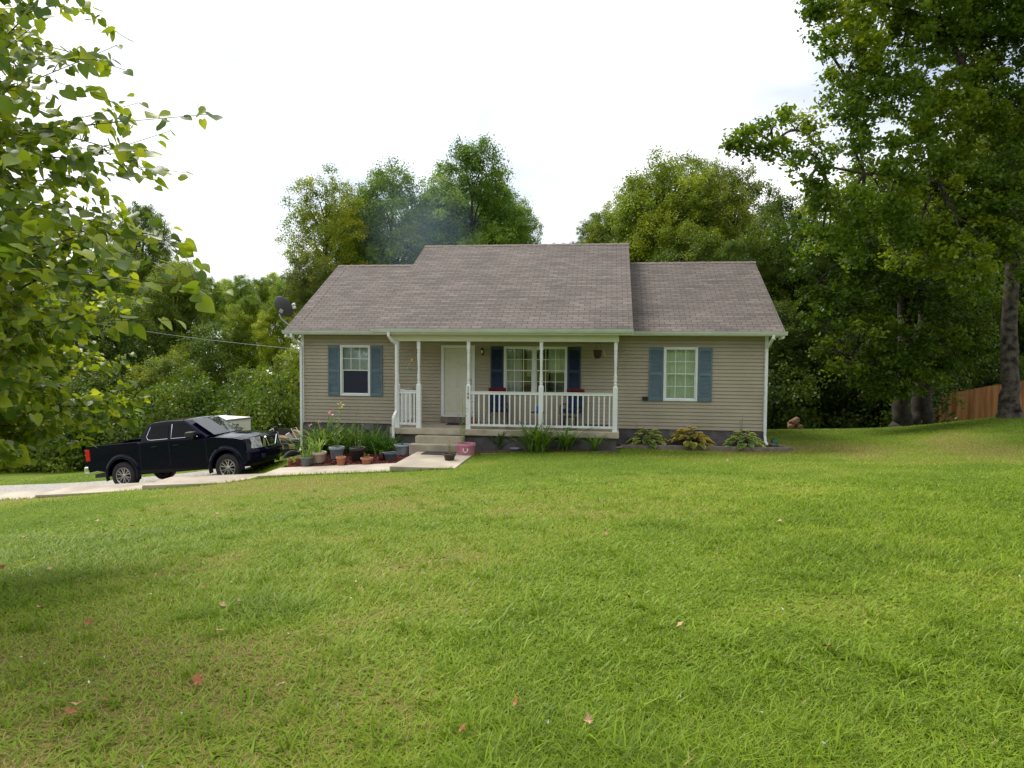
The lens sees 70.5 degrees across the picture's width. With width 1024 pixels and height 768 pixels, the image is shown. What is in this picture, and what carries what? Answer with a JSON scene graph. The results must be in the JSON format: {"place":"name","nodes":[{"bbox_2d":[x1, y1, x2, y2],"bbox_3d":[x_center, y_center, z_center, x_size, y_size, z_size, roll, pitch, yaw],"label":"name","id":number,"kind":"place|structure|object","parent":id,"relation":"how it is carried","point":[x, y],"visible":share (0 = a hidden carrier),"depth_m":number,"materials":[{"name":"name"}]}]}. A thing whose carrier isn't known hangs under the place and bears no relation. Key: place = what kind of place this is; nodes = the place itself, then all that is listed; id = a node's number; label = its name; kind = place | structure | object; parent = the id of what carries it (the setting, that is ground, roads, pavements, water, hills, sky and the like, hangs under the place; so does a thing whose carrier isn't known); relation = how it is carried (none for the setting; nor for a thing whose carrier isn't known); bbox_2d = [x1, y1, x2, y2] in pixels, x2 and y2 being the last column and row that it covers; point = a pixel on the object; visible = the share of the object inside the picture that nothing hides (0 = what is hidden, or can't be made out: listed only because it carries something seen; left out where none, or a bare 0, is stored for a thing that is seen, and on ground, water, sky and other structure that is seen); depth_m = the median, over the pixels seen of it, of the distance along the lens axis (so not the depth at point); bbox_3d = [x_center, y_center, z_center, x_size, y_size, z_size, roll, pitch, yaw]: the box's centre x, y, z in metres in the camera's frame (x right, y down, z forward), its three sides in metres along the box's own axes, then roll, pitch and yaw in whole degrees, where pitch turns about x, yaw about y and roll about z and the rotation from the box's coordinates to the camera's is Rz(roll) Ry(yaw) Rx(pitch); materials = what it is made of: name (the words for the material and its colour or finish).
{"place":"outdoors","nodes":[
{"label":"outdoors","id":0,"kind":"place"},
{"bbox_2d":[0,490,53,499],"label":"path","id":1,"kind":"structure","parent":0,"point":[22,494],"depth_m":19.05,"materials":[{"name":"concrete"}]},
{"bbox_2d":[35,482,151,497],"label":"path","id":2,"kind":"structure","parent":0,"point":[83,489],"depth_m":18.42,"materials":[{"name":"concrete"}]},
{"bbox_2d":[0,459,275,491],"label":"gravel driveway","id":3,"kind":"structure","parent":0,"point":[29,487],"depth_m":22.22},
{"bbox_2d":[84,416,282,483],"bbox_3d":[-9.162,1.843,20.465,5.286,1.790,2.240,-5,2,11],"label":"pickup truck","id":4,"kind":"object","parent":3,"relation":"on","point":[172,447],"visible":0.94,"depth_m":19.65,"materials":[{"name":"black paint"}]},
{"bbox_2d":[142,474,260,489],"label":"path","id":5,"kind":"structure","parent":0,"point":[176,481],"depth_m":18.04,"materials":[{"name":"concrete"}]},
{"bbox_2d":[257,463,394,478],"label":"path","id":6,"kind":"structure","parent":0,"point":[281,471],"depth_m":17.69,"materials":[{"name":"concrete"}]},
{"bbox_2d":[390,452,471,471],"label":"path","id":7,"kind":"structure","parent":0,"point":[417,460],"depth_m":17.49,"materials":[{"name":"concrete"}]},
{"bbox_2d":[456,442,475,455],"bbox_3d":[-1.199,1.711,18.895,0.506,0.337,0.533,0,3,0],"label":"pink tub","id":8,"kind":"object","parent":7,"relation":"on","point":[467,448],"visible":0.97,"depth_m":18.72,"materials":[{"name":"plastic"}]},
{"bbox_2d":[0,384,1023,767],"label":"ground","id":9,"kind":"structure","parent":0,"point":[672,464],"depth_m":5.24,"materials":[{"name":"green plant"}]},
{"bbox_2d":[0,378,67,473],"bbox_3d":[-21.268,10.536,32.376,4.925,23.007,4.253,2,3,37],"label":"shrub","id":10,"kind":"object","parent":9,"relation":"on","point":[20,469],"visible":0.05,"depth_m":30.75,"materials":[{"name":"green plant"}]},
{"bbox_2d":[15,394,118,473],"bbox_3d":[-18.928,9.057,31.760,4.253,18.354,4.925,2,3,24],"label":"shrub","id":11,"kind":"object","parent":9,"relation":"on","point":[60,464],"visible":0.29,"depth_m":30.09,"materials":[{"name":"green plant"}]},
{"bbox_2d":[24,282,112,396],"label":"tree","id":12,"kind":"object","parent":9,"relation":"on","point":[60,296],"visible":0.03,"depth_m":41.84,"materials":[{"name":"green plant"}]},
{"bbox_2d":[33,374,129,468],"bbox_3d":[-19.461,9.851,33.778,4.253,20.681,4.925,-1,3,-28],"label":"shrub","id":13,"kind":"object","parent":9,"relation":"on","point":[90,392],"visible":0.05,"depth_m":32.71,"materials":[{"name":"green plant"}]},
{"bbox_2d":[69,267,115,326],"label":"tree","id":14,"kind":"object","parent":9,"relation":"on","point":[91,290],"visible":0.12,"depth_m":72.17,"materials":[{"name":"green plant"}]},
{"bbox_2d":[58,355,135,408],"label":"tree","id":15,"kind":"object","parent":9,"relation":"on","point":[98,384],"visible":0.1,"depth_m":34.57,"materials":[{"name":"green plant"}]},
{"bbox_2d":[77,369,139,417],"bbox_3d":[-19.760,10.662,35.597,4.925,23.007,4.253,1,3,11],"label":"shrub","id":16,"kind":"object","parent":9,"relation":"on","point":[123,389],"visible":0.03,"depth_m":34.75,"materials":[{"name":"green plant"}]},
{"bbox_2d":[90,264,131,345],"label":"tree","id":17,"kind":"object","parent":9,"relation":"on","point":[104,268],"visible":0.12,"depth_m":72.25,"materials":[{"name":"green plant"}]},
{"bbox_2d":[0,0,233,470],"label":"redbud tree","id":18,"kind":"object","parent":9,"relation":"on","point":[25,344],"visible":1,"depth_m":5.31,"materials":[{"name":"green plant"}]},
{"bbox_2d":[66,394,170,470],"bbox_3d":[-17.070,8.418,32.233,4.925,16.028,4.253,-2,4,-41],"label":"shrub","id":19,"kind":"object","parent":9,"relation":"on","point":[120,433],"visible":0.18,"depth_m":30.92,"materials":[{"name":"green plant"}]},
{"bbox_2d":[77,291,179,390],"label":"tree","id":20,"kind":"object","parent":9,"relation":"on","point":[126,345],"visible":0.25,"depth_m":41.99,"materials":[{"name":"green plant"}]},
{"bbox_2d":[107,200,174,370],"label":"tree","id":21,"kind":"object","parent":9,"relation":"on","point":[164,253],"visible":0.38,"depth_m":51.07,"materials":[{"name":"green plant"}]},
{"bbox_2d":[124,349,213,419],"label":"tree","id":22,"kind":"object","parent":9,"relation":"on","point":[148,376],"visible":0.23,"depth_m":35.33,"materials":[{"name":"green plant"}]},
{"bbox_2d":[134,258,222,391],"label":"tree","id":23,"kind":"object","parent":9,"relation":"on","point":[162,306],"visible":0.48,"depth_m":45.10,"materials":[{"name":"green plant"}]},
{"bbox_2d":[126,367,232,439],"bbox_3d":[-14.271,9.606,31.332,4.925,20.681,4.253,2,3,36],"label":"shrub","id":24,"kind":"object","parent":9,"relation":"on","point":[167,410],"visible":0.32,"depth_m":30.66,"materials":[{"name":"green plant"}]},
{"bbox_2d":[155,360,233,419],"bbox_3d":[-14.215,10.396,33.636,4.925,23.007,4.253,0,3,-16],"label":"shrub","id":25,"kind":"object","parent":9,"relation":"on","point":[194,400],"visible":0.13,"depth_m":32.51,"materials":[{"name":"green plant"}]},
{"bbox_2d":[165,318,254,401],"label":"tree","id":26,"kind":"object","parent":9,"relation":"on","point":[208,361],"visible":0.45,"depth_m":41.17,"materials":[{"name":"green plant"}]},
{"bbox_2d":[197,275,226,350],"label":"tree","id":27,"kind":"object","parent":9,"relation":"on","point":[218,301],"visible":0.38,"depth_m":81.46,"materials":[{"name":"green plant"}]},
{"bbox_2d":[210,278,237,368],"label":"tree","id":28,"kind":"object","parent":9,"relation":"on","point":[223,281],"visible":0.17,"depth_m":84.83,"materials":[{"name":"green plant"}]},
{"bbox_2d":[196,379,270,429],"bbox_3d":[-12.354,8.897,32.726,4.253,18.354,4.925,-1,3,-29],"label":"shrub","id":29,"kind":"object","parent":9,"relation":"on","point":[230,410],"visible":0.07,"depth_m":31.32,"materials":[{"name":"green plant"}]},
{"bbox_2d":[219,415,251,429],"bbox_3d":[-11.182,2.208,28.151,1.545,1.835,1.325,2,3,24],"label":"box trailer","id":30,"kind":"object","parent":9,"relation":"on","point":[244,422],"visible":0.06,"depth_m":28.08,"materials":[{"name":"metal"}]},
{"bbox_2d":[222,273,259,331],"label":"tree","id":31,"kind":"object","parent":9,"relation":"on","point":[239,293],"visible":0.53,"depth_m":76.97,"materials":[{"name":"green plant"}]},
{"bbox_2d":[216,294,267,383],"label":"tree","id":32,"kind":"object","parent":9,"relation":"on","point":[245,322],"visible":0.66,"depth_m":43.27,"materials":[{"name":"green plant"}]},
{"bbox_2d":[213,363,292,418],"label":"tree","id":33,"kind":"object","parent":9,"relation":"on","point":[238,377],"visible":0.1,"depth_m":36.61,"materials":[{"name":"green plant"}]},
{"bbox_2d":[245,277,272,385],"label":"tree","id":34,"kind":"object","parent":9,"relation":"on","point":[263,293],"visible":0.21,"depth_m":81.31,"materials":[{"name":"green plant"}]},
{"bbox_2d":[232,350,303,452],"bbox_3d":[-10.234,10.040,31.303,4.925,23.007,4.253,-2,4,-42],"label":"shrub","id":35,"kind":"object","parent":9,"relation":"on","point":[273,411],"visible":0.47,"depth_m":30.42,"materials":[{"name":"green plant"}]},
{"bbox_2d":[251,301,292,374],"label":"tree","id":36,"kind":"object","parent":9,"relation":"on","point":[266,339],"visible":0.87,"depth_m":39.52,"materials":[{"name":"green plant"}]},
{"bbox_2d":[260,270,284,374],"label":"tree","id":37,"kind":"object","parent":9,"relation":"on","point":[273,279],"visible":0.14,"depth_m":84.91,"materials":[{"name":"green plant"}]},
{"bbox_2d":[267,344,299,401],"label":"tree","id":38,"kind":"object","parent":9,"relation":"on","point":[296,352],"visible":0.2,"depth_m":35.60,"materials":[{"name":"green plant"}]},
{"bbox_2d":[268,277,299,378],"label":"tree","id":39,"kind":"object","parent":9,"relation":"on","point":[281,285],"visible":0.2,"depth_m":77.04,"materials":[{"name":"green plant"}]},
{"bbox_2d":[278,428,303,455],"bbox_3d":[-7.692,1.965,24.225,2.271,0.800,1.680,1,3,16],"label":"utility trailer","id":40,"kind":"object","parent":9,"relation":"on","point":[284,432],"visible":0.16,"depth_m":23.39,"materials":[{"name":"grey metal"}]},
{"bbox_2d":[279,245,335,344],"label":"tree","id":41,"kind":"object","parent":9,"relation":"on","point":[318,272],"visible":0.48,"depth_m":39.93,"materials":[{"name":"green plant"}]},
{"bbox_2d":[274,162,370,281],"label":"tree","id":42,"kind":"object","parent":9,"relation":"on","point":[329,225],"visible":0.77,"depth_m":43.00,"materials":[{"name":"green plant"}]},
{"bbox_2d":[284,450,409,466],"bbox_3d":[-4.146,2.003,20.104,3.300,0.270,3.480,1,3,8],"label":"red mulch bed","id":43,"kind":"object","parent":9,"relation":"on","point":[348,463],"visible":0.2,"depth_m":18.56,"materials":[{"name":"brown wood"}]},
{"bbox_2d":[285,426,331,455],"bbox_3d":[-5.483,1.573,20.808,2.319,0.910,2.343,0,3,0],"label":"daylily","id":44,"kind":"object","parent":43,"relation":"on","point":[308,442],"visible":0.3,"depth_m":20.58,"materials":[{"name":"green plant"}]},
{"bbox_2d":[273,410,368,453],"bbox_3d":[-5.336,1.380,20.516,3.465,1.255,3.158,0,3,0],"label":"daylily","id":45,"kind":"object","parent":43,"relation":"on","point":[341,428],"visible":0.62,"depth_m":20.51,"materials":[{"name":"green plant"}]},
{"bbox_2d":[313,408,383,452],"bbox_3d":[-4.486,1.322,20.489,2.600,1.301,2.503,0,3,-12],"label":"daylily","id":46,"kind":"object","parent":43,"relation":"on","point":[351,438],"visible":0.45,"depth_m":20.41,"materials":[{"name":"green plant"}]},
{"bbox_2d":[349,446,365,461],"bbox_3d":[-3.997,1.835,18.783,0.425,0.399,0.425,0,3,0],"label":"plastic pot","id":47,"kind":"object","parent":43,"relation":"on","point":[357,453],"visible":0.88,"depth_m":18.64,"materials":[{"name":"plastic"}]},
{"bbox_2d":[343,419,405,452],"bbox_3d":[-3.858,1.442,20.575,2.388,1.002,2.407,-1,3,-26],"label":"daylily","id":48,"kind":"object","parent":43,"relation":"on","point":[369,438],"visible":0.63,"depth_m":20.27,"materials":[{"name":"green plant"}]},
{"bbox_2d":[366,432,408,455],"bbox_3d":[-3.365,1.639,20.029,2.048,0.623,1.678,0,3,0],"label":"daylily","id":49,"kind":"object","parent":43,"relation":"on","point":[387,448],"visible":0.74,"depth_m":19.92,"materials":[{"name":"green plant"}]},
{"bbox_2d":[321,188,395,270],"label":"tree","id":50,"kind":"object","parent":9,"relation":"on","point":[352,230],"visible":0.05,"depth_m":47.52,"materials":[{"name":"green plant"}]},
{"bbox_2d":[328,151,447,264],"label":"tree","id":51,"kind":"object","parent":9,"relation":"on","point":[395,200],"visible":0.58,"depth_m":44.62,"materials":[{"name":"green plant"}]},
{"bbox_2d":[409,435,463,454],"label":"porch steps","id":52,"kind":"structure","parent":9,"relation":"on","point":[424,443],"depth_m":19.53,"materials":[{"name":"concrete"}]},
{"bbox_2d":[411,132,530,248],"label":"tree","id":53,"kind":"object","parent":9,"relation":"on","point":[472,159],"visible":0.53,"depth_m":44.44,"materials":[{"name":"green plant"}]},
{"bbox_2d":[468,188,539,243],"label":"tree","id":54,"kind":"object","parent":9,"relation":"on","point":[522,199],"visible":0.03,"depth_m":48.68,"materials":[{"name":"green plant"}]},
{"bbox_2d":[495,196,543,244],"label":"tree","id":55,"kind":"object","parent":9,"relation":"on","point":[528,232],"visible":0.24,"depth_m":46.99,"materials":[{"name":"green plant"}]},
{"bbox_2d":[282,243,787,452],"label":"house","id":56,"kind":"structure","parent":9,"relation":"on","point":[684,344],"depth_m":21.15,"materials":[{"name":"plastic"}]},
{"bbox_2d":[274,296,295,324],"bbox_3d":[-7.466,-2.303,23.983,0.709,1.177,0.579,-1,3,-26],"label":"satellite dish","id":57,"kind":"object","parent":56,"relation":"attached to","point":[284,307],"visible":0.97,"depth_m":23.84,"materials":[{"name":"grey metal"}]},
{"bbox_2d":[340,345,370,395],"bbox_3d":[-4.701,-0.409,21.846,0.940,1.530,0.152,1,3,8],"label":"window","id":58,"kind":"structure","parent":56,"relation":"in","point":[355,378],"depth_m":21.86,"materials":[{"name":"glass"}]},
{"bbox_2d":[444,348,471,414],"bbox_3d":[-1.594,-0.065,21.395,0.834,1.975,0.120,1,3,8],"label":"door","id":59,"kind":"structure","parent":56,"relation":"in","point":[455,359],"depth_m":21.42,"materials":[{"name":"wood"}]},
{"bbox_2d":[488,388,508,426],"bbox_3d":[-0.398,0.655,20.848,0.568,1.074,0.694,0,3,-6],"label":"porch chair","id":60,"kind":"object","parent":56,"relation":"on","point":[497,400],"visible":0.64,"depth_m":21.00,"materials":[{"name":"blue fabric"}]},
{"bbox_2d":[504,346,566,391],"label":"window","id":61,"kind":"structure","parent":56,"relation":"in","point":[513,359],"depth_m":21.16,"materials":[{"name":"glass"}]},
{"bbox_2d":[560,388,584,424],"bbox_3d":[1.720,0.682,20.568,0.568,1.074,0.694,1,3,21],"label":"porch chair","id":62,"kind":"object","parent":56,"relation":"on","point":[574,401],"visible":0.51,"depth_m":20.69,"materials":[{"name":"blue"}]},
{"bbox_2d":[663,347,697,400],"bbox_3d":[4.783,-0.280,20.601,0.945,1.530,0.161,1,3,8],"label":"window","id":63,"kind":"structure","parent":56,"relation":"in","point":[680,374],"depth_m":20.63,"materials":[{"name":"glass"}]},
{"bbox_2d":[50,189,1023,386],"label":"distant forest","id":64,"kind":"object","parent":9,"relation":"on","point":[295,343],"depth_m":93.68,"materials":[{"name":"green plant"}]},
{"bbox_2d":[475,449,619,452],"bbox_3d":[0.826,1.798,19.349,4.050,0.147,0.650,1,3,8],"label":"porch soil bed","id":65,"kind":"object","parent":9,"relation":"on","point":[519,450],"visible":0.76,"depth_m":19.38,"materials":[{"name":"brown soil"}]},
{"bbox_2d":[494,414,573,452],"bbox_3d":[0.552,1.256,19.034,2.225,1.051,2.048,2,3,38],"label":"iris","id":66,"kind":"object","parent":65,"relation":"on","point":[535,442],"visible":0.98,"depth_m":18.96,"materials":[{"name":"green plant"}]},
{"bbox_2d":[538,415,596,450],"bbox_3d":[1.501,1.293,19.238,1.423,0.952,1.968,2,3,32],"label":"iris","id":67,"kind":"object","parent":65,"relation":"on","point":[566,442],"visible":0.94,"depth_m":19.19,"materials":[{"name":"green plant"}]},
{"bbox_2d":[577,434,608,450],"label":"iris","id":68,"kind":"object","parent":65,"relation":"on","point":[594,446],"visible":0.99,"depth_m":18.94,"materials":[{"name":"green plant"}]},
{"bbox_2d":[575,213,611,242],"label":"tree","id":69,"kind":"object","parent":9,"relation":"on","point":[584,235],"visible":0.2,"depth_m":46.29,"materials":[{"name":"green plant"}]},
{"bbox_2d":[580,203,638,257],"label":"tree","id":70,"kind":"object","parent":9,"relation":"on","point":[607,238],"visible":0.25,"depth_m":44.07,"materials":[{"name":"green plant"}]},
{"bbox_2d":[600,171,678,261],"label":"tree","id":71,"kind":"object","parent":9,"relation":"on","point":[621,237],"visible":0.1,"depth_m":42.67,"materials":[{"name":"green plant"}]},
{"bbox_2d":[605,142,738,261],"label":"tree","id":72,"kind":"object","parent":9,"relation":"on","point":[679,181],"visible":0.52,"depth_m":40.13,"materials":[{"name":"green plant"}]},
{"bbox_2d":[651,214,735,261],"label":"tree","id":73,"kind":"object","parent":9,"relation":"on","point":[700,249],"visible":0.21,"depth_m":37.21,"materials":[{"name":"green plant"}]},
{"bbox_2d":[659,152,750,254],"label":"tree","id":74,"kind":"object","parent":9,"relation":"on","point":[702,169],"visible":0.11,"depth_m":42.57,"materials":[{"name":"green plant"}]},
{"bbox_2d":[620,444,793,451],"bbox_3d":[5.247,1.755,19.675,4.570,0.174,0.100,1,3,8],"label":"edging timber","id":75,"kind":"object","parent":9,"relation":"on","point":[723,448],"visible":0.64,"depth_m":19.60,"materials":[{"name":"brown wood"}]},
{"bbox_2d":[678,159,785,260],"bbox_3d":[12.190,-3.321,40.861,6.415,18.369,5.982,2,3,34],"label":"tree","id":76,"kind":"object","parent":9,"relation":"on","point":[737,185],"visible":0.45,"depth_m":39.50,"materials":[{"name":"green plant"}]},
{"bbox_2d":[706,232,779,298],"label":"tree","id":77,"kind":"object","parent":9,"relation":"on","point":[731,248],"visible":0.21,"depth_m":35.07,"materials":[{"name":"green plant"}]},
{"bbox_2d":[736,187,842,354],"bbox_3d":[13.552,-2.054,35.962,4.943,15.180,5.301,0,3,-6],"label":"tree","id":78,"kind":"object","parent":9,"relation":"on","point":[781,285],"visible":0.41,"depth_m":34.98,"materials":[{"name":"green plant"}]},
{"bbox_2d":[768,297,816,428],"bbox_3d":[12.120,1.000,33.139,3.486,10.042,3.244,2,3,27],"label":"tree","id":79,"kind":"object","parent":9,"relation":"on","point":[777,347],"visible":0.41,"depth_m":32.23,"materials":[{"name":"green plant"}]},
{"bbox_2d":[767,352,826,428],"bbox_3d":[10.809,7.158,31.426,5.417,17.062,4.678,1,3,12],"label":"shrub","id":80,"kind":"object","parent":9,"relation":"on","point":[775,393],"visible":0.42,"depth_m":30.34,"materials":[{"name":"green plant"}]},
{"bbox_2d":[771,260,868,398],"bbox_3d":[15.059,0.882,36.061,4.718,14.607,5.070,1,3,8],"label":"tree","id":81,"kind":"object","parent":9,"relation":"on","point":[847,307],"visible":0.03,"depth_m":35.01,"materials":[{"name":"green plant"}]},
{"bbox_2d":[797,310,886,415],"bbox_3d":[15.101,2.635,33.165,3.965,12.175,4.252,-2,4,-42],"label":"tree","id":82,"kind":"object","parent":9,"relation":"on","point":[822,363],"visible":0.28,"depth_m":32.31,"materials":[{"name":"green plant"}]},
{"bbox_2d":[803,348,889,428],"bbox_3d":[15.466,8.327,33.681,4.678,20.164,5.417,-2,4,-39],"label":"shrub","id":83,"kind":"object","parent":9,"relation":"on","point":[853,393],"visible":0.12,"depth_m":32.30,"materials":[{"name":"green plant"}]},
{"bbox_2d":[812,241,917,348],"bbox_3d":[18.822,0.585,38.979,6.180,17.802,5.750,0,3,-10],"label":"tree","id":84,"kind":"object","parent":9,"relation":"on","point":[889,309],"visible":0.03,"depth_m":36.93,"materials":[{"name":"green plant"}]},
{"bbox_2d":[718,0,1023,417],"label":"shade tree","id":85,"kind":"object","parent":9,"relation":"on","point":[992,110],"visible":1,"depth_m":21.65,"materials":[{"name":"green plant"}]},
{"bbox_2d":[814,328,939,428],"bbox_3d":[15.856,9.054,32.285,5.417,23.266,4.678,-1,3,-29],"label":"shrub","id":86,"kind":"object","parent":9,"relation":"on","point":[837,420],"visible":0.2,"depth_m":31.29,"materials":[{"name":"green plant"}]},
{"bbox_2d":[756,194,1023,426],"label":"shade tree","id":87,"kind":"object","parent":9,"relation":"on","point":[904,355],"visible":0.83,"depth_m":24.97,"materials":[{"name":"green plant"}]},
{"bbox_2d":[822,364,975,428],"bbox_3d":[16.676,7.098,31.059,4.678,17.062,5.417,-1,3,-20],"label":"shrub","id":88,"kind":"object","parent":9,"relation":"on","point":[887,418],"visible":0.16,"depth_m":30.25,"materials":[{"name":"green plant"}]},
{"bbox_2d":[866,235,976,373],"bbox_3d":[20.929,-0.208,38.103,5.603,17.345,6.021,-1,3,-29],"label":"tree","id":89,"kind":"object","parent":9,"relation":"on","point":[954,325],"visible":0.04,"depth_m":36.82,"materials":[{"name":"green plant"}]},
{"bbox_2d":[870,197,1023,425],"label":"shade tree","id":90,"kind":"object","parent":9,"relation":"on","point":[922,411],"visible":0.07,"depth_m":27.30,"materials":[{"name":"green plant"}]},
{"bbox_2d":[935,345,982,418],"bbox_3d":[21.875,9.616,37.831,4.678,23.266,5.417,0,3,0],"label":"shrub","id":91,"kind":"object","parent":9,"relation":"on","point":[962,381],"visible":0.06,"depth_m":35.69,"materials":[{"name":"green plant"}]},
{"bbox_2d":[920,129,1008,205],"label":"tree","id":92,"kind":"object","parent":9,"relation":"on","point":[975,150],"visible":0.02,"depth_m":47.71,"materials":[{"name":"green plant"}]},
{"bbox_2d":[937,215,1018,378],"bbox_3d":[25.186,-0.279,41.067,6.381,19.754,6.857,3,4,42],"label":"tree","id":93,"kind":"object","parent":9,"relation":"on","point":[966,352],"visible":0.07,"depth_m":39.08,"materials":[{"name":"green plant"}]},
{"bbox_2d":[933,380,1023,422],"bbox_3d":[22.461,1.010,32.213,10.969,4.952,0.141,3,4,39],"label":"board fence","id":94,"kind":"object","parent":9,"relation":"on","point":[986,408],"visible":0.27,"depth_m":33.15,"materials":[{"name":"brown wood"}]},
{"bbox_2d":[951,356,1023,413],"bbox_3d":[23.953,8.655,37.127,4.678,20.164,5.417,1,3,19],"label":"shrub","id":95,"kind":"object","parent":9,"relation":"on","point":[990,377],"visible":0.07,"depth_m":36.74,"materials":[{"name":"green plant"}]},
{"bbox_2d":[957,203,1023,371],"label":"tree","id":96,"kind":"object","parent":9,"relation":"on","point":[1021,328],"visible":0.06,"depth_m":38.60,"materials":[{"name":"green plant"}]},
{"bbox_2d":[966,342,1023,407],"bbox_3d":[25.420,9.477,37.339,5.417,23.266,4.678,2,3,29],"label":"shrub","id":97,"kind":"object","parent":9,"relation":"on","point":[1021,369],"visible":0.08,"depth_m":37.03,"materials":[{"name":"green plant"}]},
{"bbox_2d":[0,0,1023,374],"label":"sky","id":98,"kind":"structure","parent":0,"point":[574,92],"materials":[{"name":"white"}]},
{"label":"soil bed","id":99,"kind":"structure","parent":0,"visible":0},
{"bbox_2d":[624,428,668,448],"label":"hosta","id":100,"kind":"object","parent":99,"relation":"on","point":[661,441],"visible":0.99,"depth_m":20.07,"materials":[{"name":"green plant"}]},
{"bbox_2d":[668,426,715,449],"bbox_3d":[4.987,1.492,20.112,1.354,0.607,1.453,0,3,0],"label":"hosta","id":101,"kind":"object","parent":99,"relation":"on","point":[704,439],"visible":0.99,"depth_m":19.89,"materials":[{"name":"yellow plant"}]},
{"bbox_2d":[721,430,765,449],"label":"hosta","id":102,"kind":"object","parent":99,"relation":"on","point":[741,444],"visible":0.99,"depth_m":19.73,"materials":[{"name":"green plant"}]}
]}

